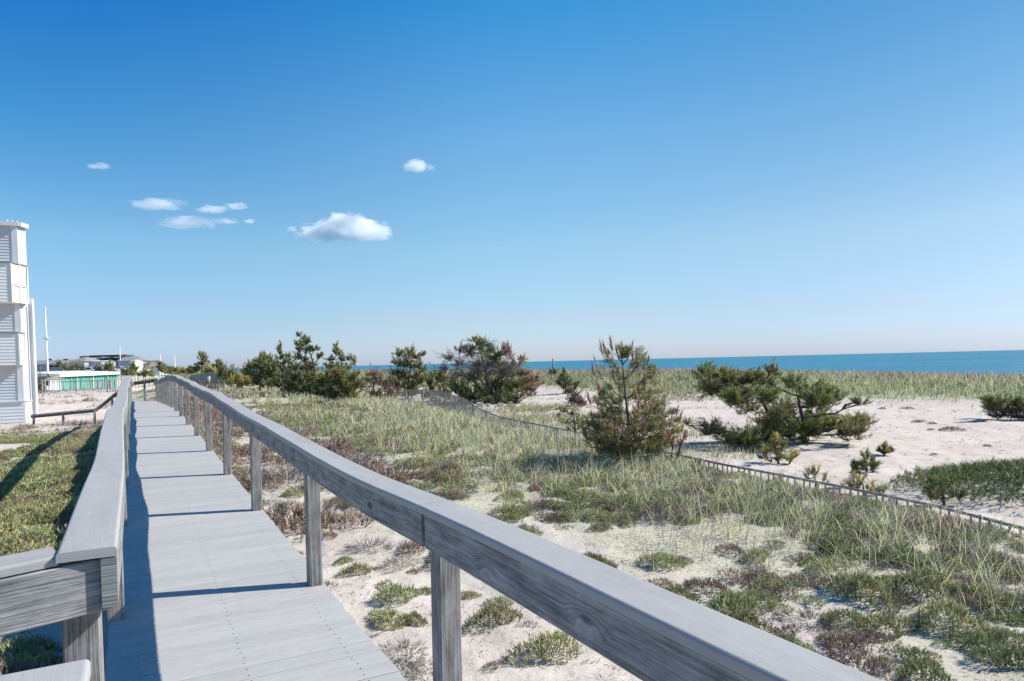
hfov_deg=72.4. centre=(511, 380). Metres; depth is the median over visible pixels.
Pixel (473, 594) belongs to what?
beach heather
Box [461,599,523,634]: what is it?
beach heather
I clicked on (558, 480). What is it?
beach heather
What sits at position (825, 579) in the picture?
dry heather
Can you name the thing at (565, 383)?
pine tree
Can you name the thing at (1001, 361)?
sea
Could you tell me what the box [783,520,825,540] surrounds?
dry heather
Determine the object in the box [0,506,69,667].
dry stalks
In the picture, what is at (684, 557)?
dry heather
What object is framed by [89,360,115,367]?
beach house
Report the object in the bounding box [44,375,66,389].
bath house
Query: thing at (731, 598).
beach heather
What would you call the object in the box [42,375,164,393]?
snow fence
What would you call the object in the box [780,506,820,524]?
beach heather
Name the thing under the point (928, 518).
beach heather
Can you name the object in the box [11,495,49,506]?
dry heather
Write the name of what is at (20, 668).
dry heather
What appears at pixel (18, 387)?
clapboard house
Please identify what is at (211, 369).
hedge bush
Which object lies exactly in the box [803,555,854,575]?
beach heather
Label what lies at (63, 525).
beach heather
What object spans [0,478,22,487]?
beach heather
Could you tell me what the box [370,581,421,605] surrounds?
beach heather
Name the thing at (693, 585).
dry heather
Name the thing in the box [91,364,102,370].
garden shrub
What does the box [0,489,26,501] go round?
beach heather
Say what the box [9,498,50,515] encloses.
beach heather
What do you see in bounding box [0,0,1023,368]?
sky
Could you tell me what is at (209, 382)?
snow fence
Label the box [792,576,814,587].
dead heather
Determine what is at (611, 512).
dry heather
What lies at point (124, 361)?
beach house
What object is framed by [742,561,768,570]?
dead heather
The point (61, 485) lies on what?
beach heather
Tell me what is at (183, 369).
hedge bush
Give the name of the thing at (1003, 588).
dead heather
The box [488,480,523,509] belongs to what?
grass tussock
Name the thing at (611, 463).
beach heather
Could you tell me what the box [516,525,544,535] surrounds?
beach heather
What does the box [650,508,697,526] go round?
dead heather
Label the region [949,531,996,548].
beach heather
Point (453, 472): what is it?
dry heather
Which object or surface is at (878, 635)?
dry heather
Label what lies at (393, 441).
dry heather
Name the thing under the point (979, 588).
beach heather
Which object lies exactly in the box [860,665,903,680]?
dead heather
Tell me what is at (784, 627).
dry heather
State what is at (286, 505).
beach heather
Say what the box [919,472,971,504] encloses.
pine shrub
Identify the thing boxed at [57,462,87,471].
beach heather
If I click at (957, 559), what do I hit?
beach heather
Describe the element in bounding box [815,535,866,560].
beach heather
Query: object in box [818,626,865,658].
dry heather
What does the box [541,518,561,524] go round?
dead heather
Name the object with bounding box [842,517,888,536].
beach heather
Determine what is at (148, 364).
beach house
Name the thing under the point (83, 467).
dry heather
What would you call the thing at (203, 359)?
pine tree
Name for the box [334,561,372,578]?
beach heather
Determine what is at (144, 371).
hedge bush
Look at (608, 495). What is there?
beach heather
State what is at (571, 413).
shrub
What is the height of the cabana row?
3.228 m
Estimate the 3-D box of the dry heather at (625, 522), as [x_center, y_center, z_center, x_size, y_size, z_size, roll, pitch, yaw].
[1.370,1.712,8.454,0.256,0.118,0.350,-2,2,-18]
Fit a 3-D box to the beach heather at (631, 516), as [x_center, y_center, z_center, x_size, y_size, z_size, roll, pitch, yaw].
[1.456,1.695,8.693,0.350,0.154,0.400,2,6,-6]
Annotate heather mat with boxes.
[0,399,1023,653]
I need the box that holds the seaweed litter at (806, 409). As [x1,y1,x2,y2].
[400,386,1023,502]
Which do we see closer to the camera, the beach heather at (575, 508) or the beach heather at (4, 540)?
the beach heather at (4, 540)
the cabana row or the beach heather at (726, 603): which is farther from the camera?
the cabana row
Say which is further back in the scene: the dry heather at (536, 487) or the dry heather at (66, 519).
the dry heather at (536, 487)
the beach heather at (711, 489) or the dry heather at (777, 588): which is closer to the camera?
the dry heather at (777, 588)
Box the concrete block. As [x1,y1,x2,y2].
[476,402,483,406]
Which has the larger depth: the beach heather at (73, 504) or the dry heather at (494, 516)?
the beach heather at (73, 504)
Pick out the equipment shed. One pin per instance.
(42, 375)
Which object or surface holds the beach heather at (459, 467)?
on the sand ground at (908, 441)
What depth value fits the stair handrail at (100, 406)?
39.03 m
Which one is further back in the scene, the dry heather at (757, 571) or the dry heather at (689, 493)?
the dry heather at (689, 493)
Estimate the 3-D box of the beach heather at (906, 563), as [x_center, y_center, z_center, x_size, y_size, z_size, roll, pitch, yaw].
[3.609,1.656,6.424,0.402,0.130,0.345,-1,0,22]
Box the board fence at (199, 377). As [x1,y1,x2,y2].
[190,373,219,381]
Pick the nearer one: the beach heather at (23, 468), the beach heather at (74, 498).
the beach heather at (74, 498)
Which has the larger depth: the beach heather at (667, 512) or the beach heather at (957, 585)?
the beach heather at (667, 512)
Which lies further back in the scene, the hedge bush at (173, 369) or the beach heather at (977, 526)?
the hedge bush at (173, 369)
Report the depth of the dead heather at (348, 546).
7.95 m
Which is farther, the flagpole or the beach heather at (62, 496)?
the flagpole
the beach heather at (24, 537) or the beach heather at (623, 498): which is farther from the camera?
the beach heather at (623, 498)
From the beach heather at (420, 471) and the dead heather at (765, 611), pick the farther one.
the beach heather at (420, 471)
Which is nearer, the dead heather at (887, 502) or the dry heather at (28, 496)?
the dead heather at (887, 502)
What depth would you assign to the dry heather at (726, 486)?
10.10 m
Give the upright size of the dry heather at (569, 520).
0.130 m
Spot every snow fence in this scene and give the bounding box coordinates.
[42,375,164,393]
[196,376,224,389]
[387,389,1023,535]
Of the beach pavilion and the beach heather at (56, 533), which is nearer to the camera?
the beach heather at (56, 533)
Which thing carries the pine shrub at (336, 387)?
on the sand ground at (908, 441)
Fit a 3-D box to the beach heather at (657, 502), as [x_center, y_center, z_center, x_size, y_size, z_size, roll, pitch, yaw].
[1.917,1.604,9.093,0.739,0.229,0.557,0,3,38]
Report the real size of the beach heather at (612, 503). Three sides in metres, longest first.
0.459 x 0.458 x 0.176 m
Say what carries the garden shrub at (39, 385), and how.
on the sand ground at (908, 441)
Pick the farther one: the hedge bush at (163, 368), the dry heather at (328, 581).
the hedge bush at (163, 368)
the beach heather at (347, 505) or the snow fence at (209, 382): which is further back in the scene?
the snow fence at (209, 382)
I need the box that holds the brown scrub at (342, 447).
[152,394,443,539]
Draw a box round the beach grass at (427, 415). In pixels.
[183,383,1023,680]
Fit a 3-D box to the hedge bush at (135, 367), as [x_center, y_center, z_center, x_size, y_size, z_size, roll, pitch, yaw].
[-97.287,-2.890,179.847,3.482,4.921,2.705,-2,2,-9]
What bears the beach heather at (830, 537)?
on the sand ground at (908, 441)
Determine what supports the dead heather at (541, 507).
on the sand ground at (908, 441)
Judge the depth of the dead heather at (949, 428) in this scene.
21.57 m
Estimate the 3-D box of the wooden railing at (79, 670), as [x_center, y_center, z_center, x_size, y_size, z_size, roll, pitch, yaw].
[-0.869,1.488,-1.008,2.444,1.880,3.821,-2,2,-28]
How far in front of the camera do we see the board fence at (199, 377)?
87.14 m
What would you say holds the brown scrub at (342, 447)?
on the sand ground at (908, 441)
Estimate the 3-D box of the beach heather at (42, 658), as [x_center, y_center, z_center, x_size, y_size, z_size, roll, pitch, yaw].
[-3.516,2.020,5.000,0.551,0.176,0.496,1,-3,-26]
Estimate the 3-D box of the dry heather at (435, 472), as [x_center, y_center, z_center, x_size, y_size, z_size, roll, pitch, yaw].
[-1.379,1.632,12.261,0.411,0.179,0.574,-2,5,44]
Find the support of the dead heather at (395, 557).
on the sand ground at (908, 441)
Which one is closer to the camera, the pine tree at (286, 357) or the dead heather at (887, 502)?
the dead heather at (887, 502)
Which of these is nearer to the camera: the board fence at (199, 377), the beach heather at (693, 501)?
the beach heather at (693, 501)
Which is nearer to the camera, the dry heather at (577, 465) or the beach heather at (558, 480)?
the beach heather at (558, 480)
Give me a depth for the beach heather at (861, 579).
5.75 m
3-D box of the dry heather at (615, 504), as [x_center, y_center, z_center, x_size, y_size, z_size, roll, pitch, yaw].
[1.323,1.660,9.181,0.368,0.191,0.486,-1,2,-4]
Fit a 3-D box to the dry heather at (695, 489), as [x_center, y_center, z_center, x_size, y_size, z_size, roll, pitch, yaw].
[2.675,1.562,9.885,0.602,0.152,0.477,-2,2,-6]
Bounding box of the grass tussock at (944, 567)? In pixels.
[918,554,960,582]
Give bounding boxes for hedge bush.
[117,365,136,376]
[129,361,140,374]
[135,366,155,379]
[156,360,165,374]
[157,363,169,374]
[162,365,180,373]
[175,366,187,374]
[184,365,199,374]
[198,365,217,373]
[211,358,229,382]
[222,363,237,387]
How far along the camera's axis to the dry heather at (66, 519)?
9.39 m
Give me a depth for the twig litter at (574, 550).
6.93 m
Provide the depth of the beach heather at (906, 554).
6.41 m
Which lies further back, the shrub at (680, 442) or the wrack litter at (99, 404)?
the wrack litter at (99, 404)
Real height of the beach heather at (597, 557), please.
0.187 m
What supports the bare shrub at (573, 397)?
on the sand ground at (908, 441)
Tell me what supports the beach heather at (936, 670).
on the sand ground at (908, 441)
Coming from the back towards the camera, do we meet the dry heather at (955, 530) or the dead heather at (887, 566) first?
the dry heather at (955, 530)
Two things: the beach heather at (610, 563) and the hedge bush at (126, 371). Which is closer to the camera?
the beach heather at (610, 563)
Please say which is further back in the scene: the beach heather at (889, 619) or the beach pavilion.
the beach pavilion
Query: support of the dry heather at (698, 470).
on the sand ground at (908, 441)
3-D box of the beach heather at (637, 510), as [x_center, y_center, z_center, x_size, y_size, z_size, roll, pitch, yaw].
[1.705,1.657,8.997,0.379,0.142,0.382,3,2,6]
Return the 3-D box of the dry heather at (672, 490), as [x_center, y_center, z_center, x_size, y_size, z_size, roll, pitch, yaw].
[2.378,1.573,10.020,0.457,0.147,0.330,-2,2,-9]
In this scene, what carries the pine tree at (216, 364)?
on the sand ground at (908, 441)
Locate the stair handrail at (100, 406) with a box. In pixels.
[30,378,158,424]
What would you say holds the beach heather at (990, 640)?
on the sand ground at (908, 441)
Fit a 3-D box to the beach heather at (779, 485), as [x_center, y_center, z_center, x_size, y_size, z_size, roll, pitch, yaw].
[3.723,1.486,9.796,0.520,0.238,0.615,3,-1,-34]
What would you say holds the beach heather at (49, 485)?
on the sand ground at (908, 441)
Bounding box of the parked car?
[83,367,96,372]
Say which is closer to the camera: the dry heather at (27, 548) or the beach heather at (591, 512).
the dry heather at (27, 548)
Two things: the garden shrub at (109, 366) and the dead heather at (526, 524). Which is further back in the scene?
the garden shrub at (109, 366)
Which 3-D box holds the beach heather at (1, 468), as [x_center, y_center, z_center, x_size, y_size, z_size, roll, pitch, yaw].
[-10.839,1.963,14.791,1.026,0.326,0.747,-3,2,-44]
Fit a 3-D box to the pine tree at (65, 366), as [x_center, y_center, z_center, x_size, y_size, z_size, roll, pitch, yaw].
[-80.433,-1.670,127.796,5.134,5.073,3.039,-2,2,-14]
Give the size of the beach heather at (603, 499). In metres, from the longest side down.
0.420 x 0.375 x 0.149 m
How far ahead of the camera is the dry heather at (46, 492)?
11.60 m
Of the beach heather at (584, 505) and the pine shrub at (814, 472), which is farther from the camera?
the pine shrub at (814, 472)
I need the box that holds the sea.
[181,350,1023,376]
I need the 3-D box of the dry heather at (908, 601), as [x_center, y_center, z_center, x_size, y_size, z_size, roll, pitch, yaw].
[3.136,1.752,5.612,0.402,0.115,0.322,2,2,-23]
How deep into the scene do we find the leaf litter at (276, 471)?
14.10 m
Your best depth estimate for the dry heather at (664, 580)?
6.31 m
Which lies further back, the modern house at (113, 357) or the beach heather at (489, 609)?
the modern house at (113, 357)
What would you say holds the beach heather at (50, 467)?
on the sand ground at (908, 441)
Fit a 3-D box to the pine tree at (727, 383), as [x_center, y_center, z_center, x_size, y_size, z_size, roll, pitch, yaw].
[7.283,0.614,18.991,4.846,2.636,3.231,-1,2,0]
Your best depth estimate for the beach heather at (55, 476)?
12.96 m
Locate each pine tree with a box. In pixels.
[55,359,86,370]
[188,350,211,373]
[210,358,223,372]
[231,350,285,390]
[270,339,294,392]
[279,331,325,395]
[322,338,357,392]
[386,342,427,397]
[430,332,545,403]
[554,367,580,393]
[578,335,686,459]
[683,358,879,451]
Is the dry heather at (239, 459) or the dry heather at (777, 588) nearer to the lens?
the dry heather at (777, 588)
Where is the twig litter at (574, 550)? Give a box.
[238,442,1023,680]
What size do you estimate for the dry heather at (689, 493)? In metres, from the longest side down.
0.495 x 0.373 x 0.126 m
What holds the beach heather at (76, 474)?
on the sand ground at (908, 441)
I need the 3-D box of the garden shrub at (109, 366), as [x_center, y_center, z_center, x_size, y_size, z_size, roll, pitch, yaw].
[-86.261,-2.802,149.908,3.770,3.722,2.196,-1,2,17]
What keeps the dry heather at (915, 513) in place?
on the sand ground at (908, 441)
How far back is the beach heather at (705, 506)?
8.74 m
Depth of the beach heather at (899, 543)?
6.98 m
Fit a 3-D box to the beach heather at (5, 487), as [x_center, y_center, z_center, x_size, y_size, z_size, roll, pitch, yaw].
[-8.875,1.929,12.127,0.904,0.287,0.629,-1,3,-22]
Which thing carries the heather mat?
on the sand ground at (908, 441)
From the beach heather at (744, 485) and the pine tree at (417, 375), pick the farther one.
the pine tree at (417, 375)
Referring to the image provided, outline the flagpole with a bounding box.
[43,307,49,377]
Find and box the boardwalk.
[104,401,406,680]
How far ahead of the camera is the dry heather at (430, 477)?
12.03 m
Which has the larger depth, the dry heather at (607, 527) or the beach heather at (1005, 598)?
the dry heather at (607, 527)
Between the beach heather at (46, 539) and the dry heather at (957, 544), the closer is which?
the dry heather at (957, 544)
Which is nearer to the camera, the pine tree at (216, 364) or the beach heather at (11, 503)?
the beach heather at (11, 503)
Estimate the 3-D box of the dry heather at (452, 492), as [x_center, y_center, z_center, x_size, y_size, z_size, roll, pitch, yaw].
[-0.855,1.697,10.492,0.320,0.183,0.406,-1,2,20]
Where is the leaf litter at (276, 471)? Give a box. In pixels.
[191,401,371,533]
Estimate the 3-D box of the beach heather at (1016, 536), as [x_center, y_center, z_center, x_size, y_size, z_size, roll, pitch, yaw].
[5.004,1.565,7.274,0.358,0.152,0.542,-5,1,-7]
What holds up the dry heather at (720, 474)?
on the sand ground at (908, 441)
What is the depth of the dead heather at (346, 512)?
9.89 m
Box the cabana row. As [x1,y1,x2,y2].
[37,371,119,390]
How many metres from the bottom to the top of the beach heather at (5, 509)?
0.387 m
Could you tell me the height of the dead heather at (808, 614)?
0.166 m
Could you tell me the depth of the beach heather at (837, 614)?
5.27 m
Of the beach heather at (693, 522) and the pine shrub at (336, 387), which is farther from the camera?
the pine shrub at (336, 387)
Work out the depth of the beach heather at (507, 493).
10.33 m
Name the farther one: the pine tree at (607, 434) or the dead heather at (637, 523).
the pine tree at (607, 434)
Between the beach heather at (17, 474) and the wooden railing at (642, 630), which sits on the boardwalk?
the wooden railing at (642, 630)
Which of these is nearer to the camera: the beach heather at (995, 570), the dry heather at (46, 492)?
the beach heather at (995, 570)
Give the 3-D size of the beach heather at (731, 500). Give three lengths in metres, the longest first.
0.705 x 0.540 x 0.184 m
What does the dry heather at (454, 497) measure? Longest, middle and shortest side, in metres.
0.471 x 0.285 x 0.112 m
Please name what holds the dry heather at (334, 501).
on the sand ground at (908, 441)
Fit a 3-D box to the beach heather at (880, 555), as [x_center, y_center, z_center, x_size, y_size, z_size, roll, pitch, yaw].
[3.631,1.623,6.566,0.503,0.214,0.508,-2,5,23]
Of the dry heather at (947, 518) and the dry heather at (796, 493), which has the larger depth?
the dry heather at (796, 493)
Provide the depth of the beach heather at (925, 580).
5.71 m
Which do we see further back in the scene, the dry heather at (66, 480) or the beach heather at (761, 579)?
the dry heather at (66, 480)
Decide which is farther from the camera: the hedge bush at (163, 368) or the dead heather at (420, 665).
the hedge bush at (163, 368)
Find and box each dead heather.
[262,498,285,506]
[336,509,359,514]
[340,535,395,552]
[377,552,423,574]
[377,633,429,663]
[393,657,423,677]
[401,655,432,680]
[511,520,539,531]
[522,506,545,514]
[532,502,551,509]
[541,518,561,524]
[631,510,679,526]
[649,467,674,474]
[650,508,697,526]
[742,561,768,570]
[748,608,787,620]
[767,604,847,630]
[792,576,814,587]
[801,489,836,500]
[810,528,872,547]
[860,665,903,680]
[877,563,897,570]
[881,496,903,507]
[902,518,945,535]
[939,425,965,431]
[941,572,981,584]
[943,515,995,536]
[946,539,1012,568]
[965,577,1023,605]
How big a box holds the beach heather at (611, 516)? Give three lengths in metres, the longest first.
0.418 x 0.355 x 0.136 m
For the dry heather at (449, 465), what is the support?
on the sand ground at (908, 441)
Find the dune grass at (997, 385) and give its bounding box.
[134,369,1023,401]
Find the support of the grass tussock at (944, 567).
on the sand ground at (908, 441)
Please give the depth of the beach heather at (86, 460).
15.80 m
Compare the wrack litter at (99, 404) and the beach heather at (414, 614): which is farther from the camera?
the wrack litter at (99, 404)
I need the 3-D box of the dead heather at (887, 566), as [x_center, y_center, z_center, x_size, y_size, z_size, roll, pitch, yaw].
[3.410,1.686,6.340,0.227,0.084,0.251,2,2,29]
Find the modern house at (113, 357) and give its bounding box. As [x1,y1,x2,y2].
[90,355,133,374]
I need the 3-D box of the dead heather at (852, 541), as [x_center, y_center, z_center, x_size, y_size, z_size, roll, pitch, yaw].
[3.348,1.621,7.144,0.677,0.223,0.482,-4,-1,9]
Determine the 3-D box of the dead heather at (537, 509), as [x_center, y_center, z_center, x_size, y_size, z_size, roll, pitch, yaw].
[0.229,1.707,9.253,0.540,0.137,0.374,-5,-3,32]
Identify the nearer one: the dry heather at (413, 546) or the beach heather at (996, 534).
the beach heather at (996, 534)
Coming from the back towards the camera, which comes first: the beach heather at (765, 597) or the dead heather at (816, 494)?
the dead heather at (816, 494)
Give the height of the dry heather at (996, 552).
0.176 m
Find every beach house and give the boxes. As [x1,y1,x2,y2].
[36,359,71,373]
[68,357,100,368]
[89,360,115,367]
[117,356,148,374]
[130,360,142,374]
[143,361,157,374]
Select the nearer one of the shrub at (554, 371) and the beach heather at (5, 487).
the beach heather at (5, 487)
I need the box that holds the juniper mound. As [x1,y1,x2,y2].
[887,455,1023,507]
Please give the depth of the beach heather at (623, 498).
9.52 m
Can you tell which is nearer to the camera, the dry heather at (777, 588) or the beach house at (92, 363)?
the dry heather at (777, 588)
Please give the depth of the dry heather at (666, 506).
8.78 m
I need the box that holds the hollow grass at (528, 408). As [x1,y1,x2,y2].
[323,373,799,465]
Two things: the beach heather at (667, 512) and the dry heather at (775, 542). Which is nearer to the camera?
the dry heather at (775, 542)
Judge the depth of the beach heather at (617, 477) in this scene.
11.06 m
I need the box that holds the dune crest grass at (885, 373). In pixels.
[168,367,1023,383]
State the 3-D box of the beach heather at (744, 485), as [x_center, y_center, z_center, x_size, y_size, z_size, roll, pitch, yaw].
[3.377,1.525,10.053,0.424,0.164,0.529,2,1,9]
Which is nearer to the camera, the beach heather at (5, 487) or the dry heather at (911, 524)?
the dry heather at (911, 524)
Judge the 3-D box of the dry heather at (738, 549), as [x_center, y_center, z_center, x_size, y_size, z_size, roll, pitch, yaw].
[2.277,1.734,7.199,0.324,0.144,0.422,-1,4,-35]
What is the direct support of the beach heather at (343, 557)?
on the sand ground at (908, 441)
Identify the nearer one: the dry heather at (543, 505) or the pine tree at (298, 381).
the dry heather at (543, 505)
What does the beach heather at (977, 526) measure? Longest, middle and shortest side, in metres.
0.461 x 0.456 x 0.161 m
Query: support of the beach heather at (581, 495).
on the sand ground at (908, 441)
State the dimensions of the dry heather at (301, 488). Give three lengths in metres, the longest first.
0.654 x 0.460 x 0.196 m
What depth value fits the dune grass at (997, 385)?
38.13 m
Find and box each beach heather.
[0,462,39,472]
[0,466,18,473]
[0,470,30,481]
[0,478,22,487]
[0,485,25,497]
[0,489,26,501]
[0,499,22,508]
[0,505,22,515]
[0,509,24,519]
[0,513,23,534]
[0,518,36,538]
[0,533,49,549]
[0,534,23,548]
[0,538,60,555]
[0,539,35,556]
[0,634,62,666]
[0,648,61,672]
[4,532,61,552]
[7,524,61,538]
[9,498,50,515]
[13,475,59,491]
[15,508,66,526]
[22,463,46,474]
[25,497,75,515]
[25,503,71,523]
[26,463,73,473]
[27,467,57,478]
[29,471,64,486]
[36,479,73,490]
[36,482,82,498]
[37,495,77,508]
[39,522,66,541]
[42,467,71,476]
[42,491,78,505]
[44,482,81,491]
[56,521,68,529]
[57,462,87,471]
[58,469,86,482]
[78,455,94,464]
[270,501,291,510]
[280,486,303,497]
[324,509,342,522]
[332,555,352,565]
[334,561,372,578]
[336,501,354,510]
[367,606,410,630]
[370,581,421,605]
[386,472,411,480]
[395,610,428,626]
[409,467,432,476]
[417,586,430,595]
[424,551,430,568]
[433,473,458,483]
[440,473,462,483]
[451,461,469,470]
[461,588,481,599]
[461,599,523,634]
[483,594,515,606]
[486,503,534,518]
[495,489,522,500]
[501,630,582,667]
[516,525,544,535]
[541,481,578,494]
[541,487,570,497]
[546,473,566,485]
[550,498,596,510]
[553,502,585,517]
[567,489,600,503]
[574,473,611,482]
[576,507,606,522]
[582,549,617,567]
[588,497,613,507]
[596,491,619,500]
[597,513,620,525]
[598,480,629,491]
[600,459,622,467]
[601,474,630,481]
[601,499,625,511]
[601,561,616,568]
[616,491,635,505]
[617,511,639,522]
[618,484,656,494]
[631,504,650,515]
[632,459,663,471]
[635,496,682,510]
[635,550,687,570]
[637,488,669,499]
[656,507,678,520]
[659,583,701,603]
[669,513,699,525]
[670,494,703,508]
[695,503,726,516]
[697,484,727,495]
[703,587,760,615]
[709,495,755,512]
[712,591,747,608]
[722,607,779,633]
[735,481,754,491]
[735,585,782,611]
[738,546,770,563]
[740,489,782,500]
[747,573,785,592]
[753,480,793,491]
[754,510,791,523]
[758,502,797,513]
[760,477,787,483]
[767,488,802,505]
[772,630,800,644]
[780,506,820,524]
[785,515,831,529]
[789,638,818,652]
[798,555,824,567]
[803,531,858,553]
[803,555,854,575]
[806,524,852,545]
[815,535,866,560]
[817,606,868,634]
[820,510,848,522]
[823,567,901,612]
[831,510,852,521]
[834,517,858,526]
[836,493,893,512]
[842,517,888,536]
[849,609,928,639]
[862,525,901,534]
[866,535,908,548]
[872,540,924,566]
[872,573,908,591]
[872,654,900,669]
[881,554,923,569]
[881,643,942,665]
[886,567,945,601]
[889,546,930,570]
[892,654,957,680]
[899,504,939,517]
[907,566,951,585]
[909,516,949,531]
[912,590,999,641]
[915,550,965,570]
[922,550,987,577]
[937,580,973,601]
[943,626,1012,664]
[945,580,1014,605]
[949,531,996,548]
[962,642,1023,669]
[964,522,1000,538]
[968,525,1016,544]
[968,624,1023,645]
[969,588,1023,619]
[985,564,1023,582]
[985,610,1023,626]
[988,525,1023,538]
[1012,540,1023,552]
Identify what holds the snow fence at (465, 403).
on the sand ground at (908, 441)
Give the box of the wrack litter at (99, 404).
[1,385,301,435]
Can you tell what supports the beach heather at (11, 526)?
on the sand ground at (908, 441)
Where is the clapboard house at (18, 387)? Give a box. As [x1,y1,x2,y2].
[0,219,38,424]
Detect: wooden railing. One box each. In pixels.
[0,375,133,680]
[0,659,90,680]
[153,375,881,680]
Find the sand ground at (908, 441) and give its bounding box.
[0,375,1023,680]
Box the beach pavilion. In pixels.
[150,366,171,374]
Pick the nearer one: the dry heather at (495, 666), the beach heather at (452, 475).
the dry heather at (495, 666)
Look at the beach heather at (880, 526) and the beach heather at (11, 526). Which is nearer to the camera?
the beach heather at (880, 526)
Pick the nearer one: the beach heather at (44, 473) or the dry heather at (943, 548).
the dry heather at (943, 548)
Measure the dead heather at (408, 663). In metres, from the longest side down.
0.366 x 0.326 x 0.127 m
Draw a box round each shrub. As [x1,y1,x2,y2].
[37,369,44,389]
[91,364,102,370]
[100,359,114,370]
[309,366,362,400]
[360,362,402,397]
[420,359,455,401]
[548,366,558,375]
[556,405,588,437]
[561,386,586,408]
[663,429,688,462]
[756,432,800,463]
[801,462,829,486]
[839,468,889,495]
[876,439,896,455]
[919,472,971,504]
[977,393,1023,419]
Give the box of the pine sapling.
[848,446,882,476]
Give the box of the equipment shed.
[37,373,71,376]
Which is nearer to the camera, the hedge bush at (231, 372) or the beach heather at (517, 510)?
the beach heather at (517, 510)
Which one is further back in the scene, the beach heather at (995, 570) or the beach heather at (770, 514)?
the beach heather at (770, 514)
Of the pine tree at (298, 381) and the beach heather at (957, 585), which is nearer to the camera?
the beach heather at (957, 585)
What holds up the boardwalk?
on the sand ground at (908, 441)
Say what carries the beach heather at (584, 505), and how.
on the sand ground at (908, 441)
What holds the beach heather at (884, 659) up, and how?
on the sand ground at (908, 441)
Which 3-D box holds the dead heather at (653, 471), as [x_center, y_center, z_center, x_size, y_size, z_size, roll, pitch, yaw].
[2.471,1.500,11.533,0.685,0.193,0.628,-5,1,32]
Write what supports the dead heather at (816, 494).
on the sand ground at (908, 441)
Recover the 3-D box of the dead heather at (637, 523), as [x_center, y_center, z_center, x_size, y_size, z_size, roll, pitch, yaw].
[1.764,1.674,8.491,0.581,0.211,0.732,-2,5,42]
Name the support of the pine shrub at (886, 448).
on the sand ground at (908, 441)
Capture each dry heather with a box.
[0,453,11,462]
[0,655,50,674]
[10,541,46,553]
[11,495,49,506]
[19,493,45,500]
[24,486,72,498]
[34,508,71,525]
[44,474,80,488]
[47,517,68,525]
[67,463,92,471]
[231,456,247,462]
[232,469,248,476]
[290,483,321,490]
[322,497,346,510]
[322,531,338,539]
[324,580,337,587]
[385,440,401,446]
[394,478,410,484]
[396,540,424,556]
[406,567,424,574]
[414,462,437,468]
[422,469,448,478]
[424,474,439,481]
[438,461,461,471]
[445,489,461,498]
[446,495,470,500]
[448,470,469,478]
[482,660,507,673]
[487,512,502,520]
[502,476,525,482]
[526,482,541,490]
[528,498,560,509]
[529,482,546,491]
[534,510,559,521]
[548,514,575,522]
[558,439,576,447]
[563,463,588,471]
[563,493,582,500]
[591,523,613,532]
[599,500,628,511]
[604,510,639,518]
[613,518,635,527]
[633,480,655,490]
[635,504,661,521]
[644,577,673,588]
[646,501,691,517]
[666,486,692,493]
[673,555,693,563]
[676,489,696,496]
[679,506,702,520]
[682,576,729,599]
[683,485,713,496]
[685,581,701,589]
[689,507,721,519]
[690,468,704,476]
[694,494,713,501]
[697,476,730,484]
[709,482,743,490]
[712,471,728,478]
[713,542,747,558]
[717,565,761,589]
[743,565,784,587]
[746,583,801,599]
[759,501,802,514]
[762,539,784,548]
[775,487,805,500]
[775,622,804,637]
[780,569,823,586]
[781,551,820,561]
[782,511,824,525]
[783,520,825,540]
[809,487,856,499]
[810,573,850,590]
[812,629,889,657]
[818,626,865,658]
[823,513,857,523]
[827,647,894,678]
[849,511,877,523]
[849,530,879,540]
[857,628,902,645]
[874,590,916,609]
[885,533,921,544]
[889,512,938,532]
[889,516,926,533]
[891,511,947,527]
[922,541,975,561]
[929,590,987,609]
[934,524,963,538]
[934,526,971,542]
[936,512,975,532]
[938,539,978,554]
[962,572,989,583]
[974,549,1023,567]
[994,567,1023,576]
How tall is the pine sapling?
0.945 m
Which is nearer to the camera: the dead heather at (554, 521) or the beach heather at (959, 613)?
the beach heather at (959, 613)
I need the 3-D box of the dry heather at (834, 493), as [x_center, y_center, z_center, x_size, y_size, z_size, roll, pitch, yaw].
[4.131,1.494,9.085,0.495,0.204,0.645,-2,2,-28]
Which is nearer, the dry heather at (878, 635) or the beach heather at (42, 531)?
the dry heather at (878, 635)
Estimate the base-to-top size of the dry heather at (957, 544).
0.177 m
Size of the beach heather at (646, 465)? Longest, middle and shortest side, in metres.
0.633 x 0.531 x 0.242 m
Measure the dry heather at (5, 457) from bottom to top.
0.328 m
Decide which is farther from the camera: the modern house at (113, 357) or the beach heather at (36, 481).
the modern house at (113, 357)
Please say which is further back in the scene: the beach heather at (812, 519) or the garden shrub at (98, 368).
the garden shrub at (98, 368)
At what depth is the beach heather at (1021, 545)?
6.64 m
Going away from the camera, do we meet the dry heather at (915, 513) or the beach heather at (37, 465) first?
the dry heather at (915, 513)
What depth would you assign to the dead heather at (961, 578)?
5.92 m
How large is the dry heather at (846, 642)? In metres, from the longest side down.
0.654 x 0.376 x 0.143 m
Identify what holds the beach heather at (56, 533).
on the sand ground at (908, 441)
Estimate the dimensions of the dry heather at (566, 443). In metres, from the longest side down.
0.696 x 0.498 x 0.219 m
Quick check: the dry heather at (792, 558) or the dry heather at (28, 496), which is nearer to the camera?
the dry heather at (792, 558)
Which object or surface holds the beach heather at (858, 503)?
on the sand ground at (908, 441)

